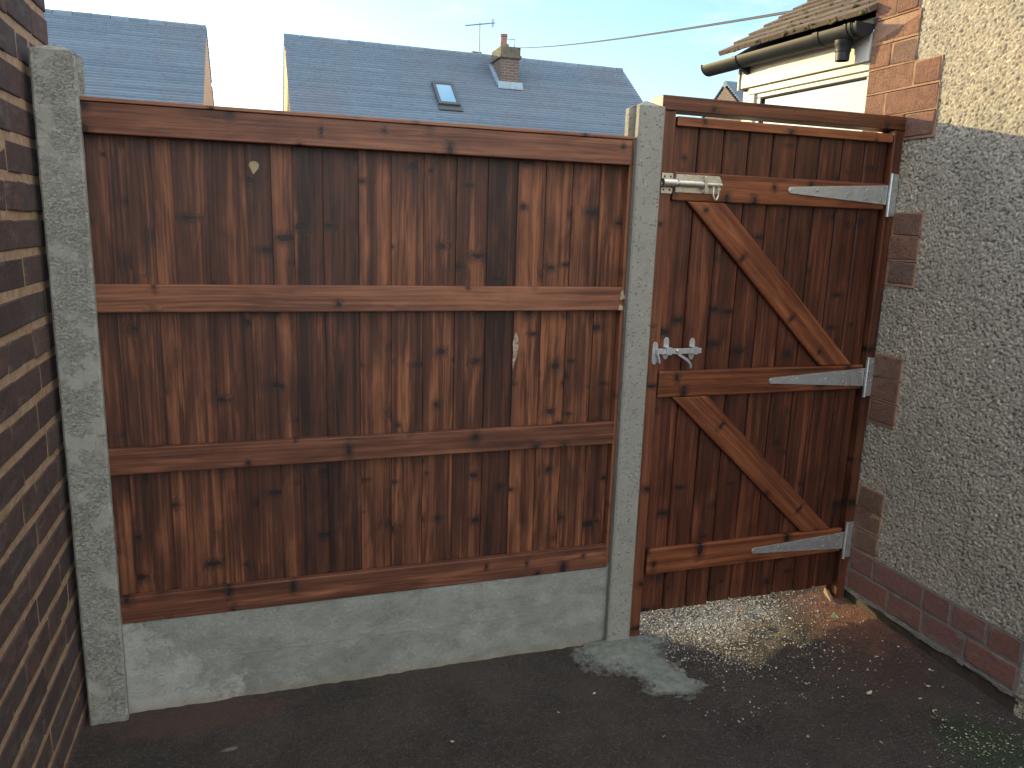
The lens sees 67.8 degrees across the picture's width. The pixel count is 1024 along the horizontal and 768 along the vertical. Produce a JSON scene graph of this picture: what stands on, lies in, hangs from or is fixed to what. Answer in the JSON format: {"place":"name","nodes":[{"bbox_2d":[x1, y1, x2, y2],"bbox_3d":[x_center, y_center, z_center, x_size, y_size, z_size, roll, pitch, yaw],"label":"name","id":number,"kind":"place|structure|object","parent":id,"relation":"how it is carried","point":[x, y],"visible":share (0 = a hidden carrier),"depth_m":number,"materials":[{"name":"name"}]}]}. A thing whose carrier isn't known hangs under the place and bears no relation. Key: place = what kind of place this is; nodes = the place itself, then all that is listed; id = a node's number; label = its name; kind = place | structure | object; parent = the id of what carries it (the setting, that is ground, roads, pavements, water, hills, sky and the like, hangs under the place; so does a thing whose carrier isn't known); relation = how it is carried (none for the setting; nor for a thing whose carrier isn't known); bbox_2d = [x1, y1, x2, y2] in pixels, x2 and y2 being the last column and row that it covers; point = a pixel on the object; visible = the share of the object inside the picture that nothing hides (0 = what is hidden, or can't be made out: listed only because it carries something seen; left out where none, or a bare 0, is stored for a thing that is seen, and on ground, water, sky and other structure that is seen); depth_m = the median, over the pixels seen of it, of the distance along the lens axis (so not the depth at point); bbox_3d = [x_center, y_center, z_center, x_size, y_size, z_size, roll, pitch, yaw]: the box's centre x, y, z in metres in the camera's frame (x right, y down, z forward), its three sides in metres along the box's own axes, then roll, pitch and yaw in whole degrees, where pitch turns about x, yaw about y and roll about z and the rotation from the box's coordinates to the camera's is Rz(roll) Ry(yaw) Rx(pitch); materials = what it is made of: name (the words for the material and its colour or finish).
{"place":"outdoors","nodes":[
{"label":"outdoors","id":0,"kind":"place"},
{"bbox_2d":[45,0,806,117],"label":"sky","id":1,"kind":"structure","parent":0,"point":[245,37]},
{"bbox_2d":[70,586,1023,767],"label":"ground","id":2,"kind":"structure","parent":0,"point":[498,712],"depth_m":2.70,"materials":[{"name":"black asphalt"}]},
{"bbox_2d":[0,0,88,767],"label":"brick wall","id":3,"kind":"structure","parent":2,"relation":"on","point":[44,710],"depth_m":2.12,"materials":[{"name":"brown brick"}]},
{"bbox_2d":[28,44,129,725],"bbox_3d":[-1.363,0.224,2.461,0.120,2.474,0.125,-2,12,-18],"label":"fence post","id":4,"kind":"object","parent":2,"relation":"on","point":[57,75],"visible":0.74,"depth_m":2.35,"materials":[{"name":"concrete"}]},
{"bbox_2d":[44,9,213,105],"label":"house","id":5,"kind":"structure","parent":2,"relation":"on","point":[129,58],"depth_m":14.11,"materials":[{"name":"tile"}]},
{"bbox_2d":[122,564,608,713],"bbox_3d":[-0.478,1.017,2.926,1.834,0.487,0.048,-2,12,-18],"label":"gravel board","id":6,"kind":"object","parent":2,"relation":"on","point":[189,660],"visible":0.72,"depth_m":2.85,"materials":[{"name":"concrete"}]},
{"bbox_2d":[79,96,634,623],"bbox_3d":[-0.445,-0.049,2.695,1.822,1.691,0.065,-2,12,-18],"label":"fence","id":7,"kind":"object","parent":6,"relation":"on","point":[347,356],"visible":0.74,"depth_m":2.65,"materials":[{"name":"brown wood"}]},
{"bbox_2d":[249,161,258,173],"bbox_3d":[-0.826,-0.692,2.436,0.032,0.042,0.004,-2,12,-18],"label":"leaf","id":8,"kind":"object","parent":7,"relation":"attached to","point":[254,166],"visible":1,"depth_m":2.43,"materials":[{"name":"beige plant"}]},
{"bbox_2d":[283,19,642,135],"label":"house","id":9,"kind":"structure","parent":2,"relation":"on","point":[504,84],"depth_m":15.90,"materials":[{"name":"tile"}]},
{"bbox_2d":[431,80,462,111],"bbox_3d":[-1.327,-5.857,15.482,0.491,0.681,0.862,-2,12,-18],"label":"roof window","id":10,"kind":"structure","parent":9,"relation":"in","point":[447,98],"depth_m":15.42,"materials":[{"name":"grey"}]},
{"bbox_2d":[519,10,792,47],"bbox_3d":[0.933,-4.525,9.968,0.015,2.737,14.184,0,12,-7],"label":"overhead cable","id":11,"kind":"object","parent":9,"relation":"attached to","point":[743,19],"visible":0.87,"depth_m":6.03,"materials":[{"name":"black plastic"}]},
{"bbox_2d":[604,101,664,641],"bbox_3d":[0.454,0.164,3.052,0.106,2.464,0.125,-2,12,-18],"label":"fence post","id":12,"kind":"object","parent":2,"relation":"on","point":[644,123],"visible":0.64,"depth_m":2.94,"materials":[{"name":"concrete"}]},
{"bbox_2d":[569,634,709,700],"bbox_3d":[0.521,1.129,2.974,0.539,0.038,0.518,-2,12,-18],"label":"mortar splash","id":13,"kind":"object","parent":2,"relation":"on","point":[640,658],"visible":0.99,"depth_m":3.04,"materials":[{"name":"grey concrete"}]},
{"bbox_2d":[701,81,743,120],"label":"house","id":14,"kind":"structure","parent":2,"relation":"on","point":[728,91],"depth_m":19.04,"materials":[{"name":"orange brick"}]},
{"bbox_2d":[640,590,933,725],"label":"gravel","id":15,"kind":"structure","parent":2,"relation":"on","point":[707,626],"depth_m":3.35,"materials":[{"name":"beige gravel"}]},
{"bbox_2d":[823,588,833,601],"bbox_3d":[1.482,0.984,3.564,0.016,0.041,0.099,2,12,0],"label":"timber offcut","id":16,"kind":"object","parent":2,"relation":"on","point":[827,594],"visible":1,"depth_m":3.56,"materials":[{"name":"beige wood"}]},
{"bbox_2d":[831,612,838,619],"bbox_3d":[1.420,1.025,3.353,0.038,0.022,0.044,-2,12,-18],"label":"fallen leaf","id":17,"kind":"object","parent":2,"relation":"on","point":[834,616],"visible":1,"depth_m":3.37,"materials":[{"name":"beige plant"}]},
{"bbox_2d":[690,637,1023,767],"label":"moss","id":18,"kind":"object","parent":2,"relation":"on","point":[993,746],"visible":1,"depth_m":2.61,"materials":[{"name":"green plant"}]},
{"bbox_2d":[701,0,1023,719],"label":"pebbledash house","id":19,"kind":"structure","parent":2,"relation":"on","point":[935,567],"depth_m":3.01,"materials":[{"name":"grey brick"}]},
{"bbox_2d":[629,95,905,635],"bbox_3d":[1.045,-0.010,3.209,1.124,2.196,0.116,-2,12,-18],"label":"frame","id":20,"kind":"object","parent":19,"relation":"attached to","point":[673,105],"visible":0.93,"depth_m":3.09,"materials":[{"name":"wood"}]},
{"bbox_2d":[641,116,898,611],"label":"gate","id":21,"kind":"structure","parent":20,"relation":"attached to","point":[761,375],"depth_m":3.17,"materials":[{"name":"wood"}]},
{"bbox_2d":[746,62,869,130],"bbox_3d":[1.410,-0.873,3.805,0.056,1.246,0.783,-3,13,-23],"label":"window","id":22,"kind":"structure","parent":19,"relation":"in","point":[843,89],"depth_m":3.59,"materials":[{"name":"white plastic"}]}
]}

